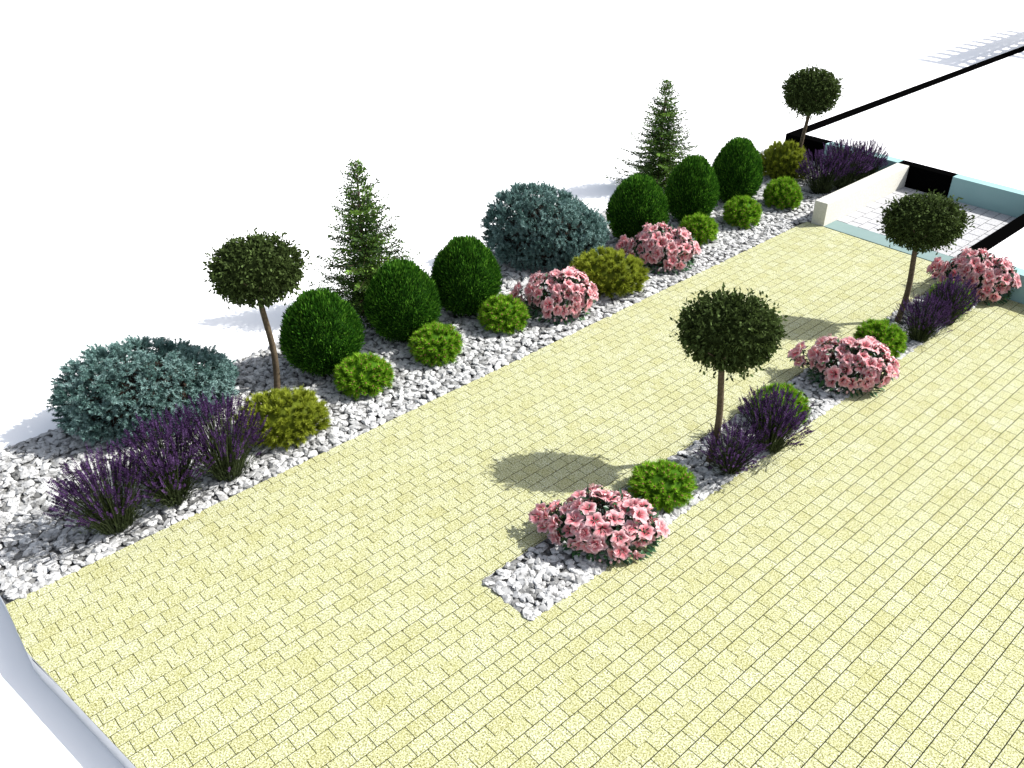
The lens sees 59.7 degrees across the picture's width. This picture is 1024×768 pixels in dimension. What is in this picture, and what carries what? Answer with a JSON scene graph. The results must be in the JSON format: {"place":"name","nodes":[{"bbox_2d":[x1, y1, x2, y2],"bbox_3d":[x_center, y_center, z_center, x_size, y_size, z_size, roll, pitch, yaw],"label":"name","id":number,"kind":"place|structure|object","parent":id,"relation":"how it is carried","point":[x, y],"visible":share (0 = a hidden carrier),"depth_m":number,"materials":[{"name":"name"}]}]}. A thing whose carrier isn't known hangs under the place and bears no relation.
{"place":"outdoors","nodes":[
{"label":"outdoors","id":0,"kind":"place"},
{"bbox_2d":[0,0,1023,767],"bbox_3d":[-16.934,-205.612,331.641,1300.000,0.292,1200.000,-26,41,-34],"label":"ground","id":1,"kind":"structure","parent":0,"point":[152,152],"depth_m":23.35,"materials":[{"name":"white"}]},
{"bbox_2d":[0,185,924,706],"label":"foundation slab","id":2,"kind":"structure","parent":1,"relation":"on","point":[50,683],"depth_m":10.73,"materials":[{"name":"concrete"}]},
{"bbox_2d":[0,148,855,601],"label":"gravel bed","id":3,"kind":"object","parent":2,"relation":"on","point":[28,554],"visible":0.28,"depth_m":11.94,"materials":[{"name":"white gravel"}]},
{"bbox_2d":[43,438,162,535],"bbox_3d":[-4.470,1.165,9.758,1.221,1.104,1.068,-18,37,-25],"label":"lavender","id":4,"kind":"object","parent":3,"relation":"on","point":[118,513],"visible":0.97,"depth_m":9.65,"materials":[{"name":"purple plant"}]},
{"bbox_2d":[44,334,239,446],"bbox_3d":[-4.767,-0.048,11.584,2.439,1.236,1.640,-15,36,-22],"label":"blue spruce shrub","id":5,"kind":"object","parent":3,"relation":"on","point":[118,392],"visible":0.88,"depth_m":11.21,"materials":[{"name":"teal plant"}]},
{"bbox_2d":[110,404,213,508],"bbox_3d":[-3.968,0.870,10.189,1.072,1.129,1.287,-14,35,-20],"label":"lavender","id":6,"kind":"object","parent":3,"relation":"on","point":[173,475],"visible":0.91,"depth_m":10.08,"materials":[{"name":"purple plant"}]},
{"bbox_2d":[164,388,271,481],"bbox_3d":[-3.434,0.623,10.513,1.170,1.189,1.023,8,34,13],"label":"lavender","id":7,"kind":"object","parent":3,"relation":"on","point":[228,466],"visible":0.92,"depth_m":10.46,"materials":[{"name":"purple plant"}]},
{"bbox_2d":[201,227,313,390],"bbox_3d":[-3.250,-0.892,11.800,1.390,2.466,0.930,-10,34,-15],"label":"topiary tree","id":8,"kind":"object","parent":3,"relation":"on","point":[259,268],"visible":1,"depth_m":11.25,"materials":[{"name":"green plant"}]},
{"bbox_2d":[231,384,332,451],"bbox_3d":[-2.941,0.364,11.362,1.278,0.736,0.954,-10,34,-15],"label":"golden pine","id":9,"kind":"object","parent":3,"relation":"on","point":[299,413],"visible":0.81,"depth_m":11.21,"materials":[{"name":"plant"}]},
{"bbox_2d":[277,287,365,377],"bbox_3d":[-2.690,-0.734,12.572,1.272,1.342,1.076,-8,34,-12],"label":"globe thuja","id":10,"kind":"object","parent":3,"relation":"on","point":[322,330],"visible":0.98,"depth_m":12.26,"materials":[{"name":"green plant"}]},
{"bbox_2d":[332,350,394,400],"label":"dwarf pine","id":11,"kind":"object","parent":3,"relation":"on","point":[356,374],"visible":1,"depth_m":12.20,"materials":[{"name":"green plant"}]},
{"bbox_2d":[301,158,426,328],"bbox_3d":[-2.269,-2.206,13.684,1.826,2.613,2.035,-17,37,-24],"label":"fir tree","id":12,"kind":"object","parent":3,"relation":"on","point":[363,265],"visible":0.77,"depth_m":13.54,"materials":[{"name":"green plant"}]},
{"bbox_2d":[362,257,441,342],"bbox_3d":[-1.638,-1.254,13.355,1.229,1.359,1.039,-5,33,-7],"label":"globe thuja","id":13,"kind":"object","parent":3,"relation":"on","point":[402,301],"visible":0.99,"depth_m":13.04,"materials":[{"name":"green plant"}]},
{"bbox_2d":[407,320,463,366],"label":"dwarf pine","id":14,"kind":"object","parent":3,"relation":"on","point":[437,342],"visible":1,"depth_m":12.91,"materials":[{"name":"green plant"}]},
{"bbox_2d":[430,234,502,316],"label":"globe thuja","id":15,"kind":"object","parent":3,"relation":"on","point":[466,274],"visible":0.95,"depth_m":13.71,"materials":[{"name":"green plant"}]},
{"bbox_2d":[477,293,531,334],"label":"dwarf pine","id":16,"kind":"object","parent":3,"relation":"on","point":[507,314],"visible":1,"depth_m":13.64,"materials":[{"name":"green plant"}]},
{"bbox_2d":[479,179,609,273],"bbox_3d":[0.582,-2.822,15.591,2.353,1.524,1.582,1,33,2],"label":"blue spruce shrub","id":17,"kind":"object","parent":3,"relation":"on","point":[546,228],"visible":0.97,"depth_m":15.28,"materials":[{"name":"teal plant"}]},
{"bbox_2d":[510,265,598,325],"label":"azalea","id":18,"kind":"object","parent":3,"relation":"on","point":[579,294],"visible":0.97,"depth_m":13.88,"materials":[{"name":"pink plant"}]},
{"bbox_2d":[568,245,650,299],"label":"golden pine","id":19,"kind":"object","parent":3,"relation":"on","point":[608,272],"visible":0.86,"depth_m":14.57,"materials":[{"name":"yellow plant"}]},
{"bbox_2d":[604,173,669,239],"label":"globe thuja","id":20,"kind":"object","parent":3,"relation":"on","point":[636,202],"visible":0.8,"depth_m":15.96,"materials":[{"name":"green plant"}]},
{"bbox_2d":[605,78,699,190],"bbox_3d":[3.103,-5.118,18.384,1.786,2.351,1.991,-17,37,-24],"label":"fir tree","id":21,"kind":"object","parent":3,"relation":"on","point":[661,140],"visible":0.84,"depth_m":18.29,"materials":[{"name":"green plant"}]},
{"bbox_2d":[615,222,701,274],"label":"azalea","id":22,"kind":"object","parent":3,"relation":"on","point":[654,243],"visible":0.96,"depth_m":15.39,"materials":[{"name":"pink plant"}]},
{"bbox_2d":[664,153,719,221],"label":"globe thuja","id":23,"kind":"object","parent":3,"relation":"on","point":[692,186],"visible":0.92,"depth_m":16.81,"materials":[{"name":"green plant"}]},
{"bbox_2d":[678,211,718,245],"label":"dwarf pine","id":24,"kind":"object","parent":3,"relation":"on","point":[700,227],"visible":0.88,"depth_m":16.37,"materials":[{"name":"green plant"}]},
{"bbox_2d":[711,136,763,202],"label":"globe thuja","id":25,"kind":"object","parent":3,"relation":"on","point":[736,164],"visible":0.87,"depth_m":17.65,"materials":[{"name":"green plant"}]},
{"bbox_2d":[721,195,762,229],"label":"dwarf pine","id":26,"kind":"object","parent":3,"relation":"on","point":[743,211],"visible":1,"depth_m":17.02,"materials":[{"name":"green plant"}]},
{"bbox_2d":[763,176,803,209],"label":"dwarf pine","id":27,"kind":"object","parent":3,"relation":"on","point":[782,193],"visible":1,"depth_m":17.78,"materials":[{"name":"green plant"}]},
{"bbox_2d":[761,138,808,179],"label":"golden pine","id":28,"kind":"object","parent":3,"relation":"on","point":[785,159],"visible":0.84,"depth_m":19.04,"materials":[{"name":"green plant"}]},
{"bbox_2d":[779,63,845,148],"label":"topiary tree","id":29,"kind":"object","parent":3,"relation":"on","point":[807,92],"visible":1,"depth_m":18.25,"materials":[{"name":"green plant"}]},
{"bbox_2d":[795,144,856,193],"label":"lavender","id":30,"kind":"object","parent":3,"relation":"on","point":[824,176],"visible":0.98,"depth_m":18.35,"materials":[{"name":"purple plant"}]},
{"bbox_2d":[819,137,875,188],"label":"lavender","id":31,"kind":"object","parent":3,"relation":"on","point":[855,172],"visible":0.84,"depth_m":18.48,"materials":[{"name":"purple plant"}]},
{"bbox_2d":[849,138,890,180],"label":"lavender","id":32,"kind":"object","parent":3,"relation":"on","point":[881,160],"visible":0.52,"depth_m":18.80,"materials":[{"name":"purple plant"}]},
{"bbox_2d":[811,163,908,226],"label":"garden wall","id":33,"kind":"structure","parent":2,"relation":"on","point":[844,201],"depth_m":17.77,"materials":[{"name":"white concrete"}]},
{"bbox_2d":[824,220,953,261],"bbox_3d":[7.083,-2.559,16.493,0.445,0.056,2.706,-26,41,-34],"label":"threshold","id":34,"kind":"object","parent":2,"relation":"on","point":[861,233],"visible":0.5,"depth_m":16.70,"materials":[{"name":"teal stone"}]},
{"bbox_2d":[837,187,1015,257],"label":"porch paving","id":35,"kind":"structure","parent":2,"relation":"on","point":[985,222],"depth_m":17.44,"materials":[{"name":"white tile"}]},
{"bbox_2d":[785,46,1023,303],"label":"house","id":36,"kind":"structure","parent":1,"relation":"on","point":[958,133],"depth_m":20.45,"materials":[{"name":"white paint"}]},
{"bbox_2d":[899,160,957,197],"bbox_3d":[8.669,-4.177,18.799,0.250,0.760,1.180,-26,41,-34],"label":"door","id":37,"kind":"structure","parent":36,"relation":"in","point":[920,177],"depth_m":18.58,"materials":[{"name":"black"}]},
{"bbox_2d":[6,222,1023,767],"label":"driveway","id":38,"kind":"structure","parent":0,"point":[842,586],"depth_m":9.25,"materials":[{"name":"yellow stone"}]},
{"bbox_2d":[482,290,980,620],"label":"gravel island","id":39,"kind":"structure","parent":0,"point":[525,584],"depth_m":9.65,"materials":[{"name":"white gravel"}]},
{"bbox_2d":[528,483,670,566],"bbox_3d":[0.945,1.465,9.771,1.574,0.613,1.015,4,33,7],"label":"azalea","id":40,"kind":"object","parent":39,"relation":"on","point":[590,538],"visible":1,"depth_m":9.56,"materials":[{"name":"pink plant"}]},
{"bbox_2d":[626,458,696,513],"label":"dwarf pine","id":41,"kind":"object","parent":39,"relation":"on","point":[667,483],"visible":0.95,"depth_m":10.28,"materials":[{"name":"green plant"}]},
{"bbox_2d":[669,282,789,462],"bbox_3d":[2.442,-0.030,10.409,1.347,2.476,0.876,8,34,13],"label":"topiary tree","id":42,"kind":"object","parent":39,"relation":"on","point":[731,332],"visible":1,"depth_m":9.87,"materials":[{"name":"green plant"}]},
{"bbox_2d":[693,413,771,476],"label":"lavender","id":43,"kind":"object","parent":39,"relation":"on","point":[729,459],"visible":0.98,"depth_m":10.66,"materials":[{"name":"purple plant"}]},
{"bbox_2d":[736,379,814,453],"bbox_3d":[3.240,0.445,11.035,0.840,0.862,1.008,-28,42,-35],"label":"lavender","id":44,"kind":"object","parent":39,"relation":"on","point":[776,432],"visible":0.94,"depth_m":10.95,"materials":[{"name":"purple plant"}]},
{"bbox_2d":[747,382,811,430],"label":"dwarf pine","id":45,"kind":"object","parent":39,"relation":"on","point":[801,400],"visible":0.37,"depth_m":11.61,"materials":[{"name":"green plant"}]},
{"bbox_2d":[786,334,899,397],"bbox_3d":[4.594,-0.347,12.400,1.510,0.782,0.960,13,35,20],"label":"azalea","id":46,"kind":"object","parent":39,"relation":"on","point":[865,365],"visible":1,"depth_m":12.19,"materials":[{"name":"pink plant"}]},
{"bbox_2d":[853,317,908,357],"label":"dwarf pine","id":47,"kind":"object","parent":39,"relation":"on","point":[893,337],"visible":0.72,"depth_m":12.98,"materials":[{"name":"green plant"}]},
{"bbox_2d":[893,291,957,342],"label":"lavender","id":48,"kind":"object","parent":39,"relation":"on","point":[924,331],"visible":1,"depth_m":13.27,"materials":[{"name":"purple plant"}]},
{"bbox_2d":[876,189,975,322],"bbox_3d":[6.077,-1.868,13.457,1.349,2.217,0.902,8,34,12],"label":"topiary tree","id":49,"kind":"object","parent":39,"relation":"on","point":[917,222],"visible":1,"depth_m":12.96,"materials":[{"name":"green plant"}]},
{"bbox_2d":[925,278,973,317],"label":"dwarf pine","id":50,"kind":"object","parent":39,"relation":"on","point":[945,292],"visible":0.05,"depth_m":14.06,"materials":[{"name":"green plant"}]},
{"bbox_2d":[925,271,979,325],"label":"lavender","id":51,"kind":"object","parent":39,"relation":"on","point":[953,290],"visible":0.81,"depth_m":13.66,"materials":[{"name":"purple plant"}]},
{"bbox_2d":[926,247,1021,305],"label":"azalea","id":52,"kind":"object","parent":39,"relation":"on","point":[1000,276],"visible":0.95,"depth_m":14.36,"materials":[{"name":"pink plant"}]}
]}

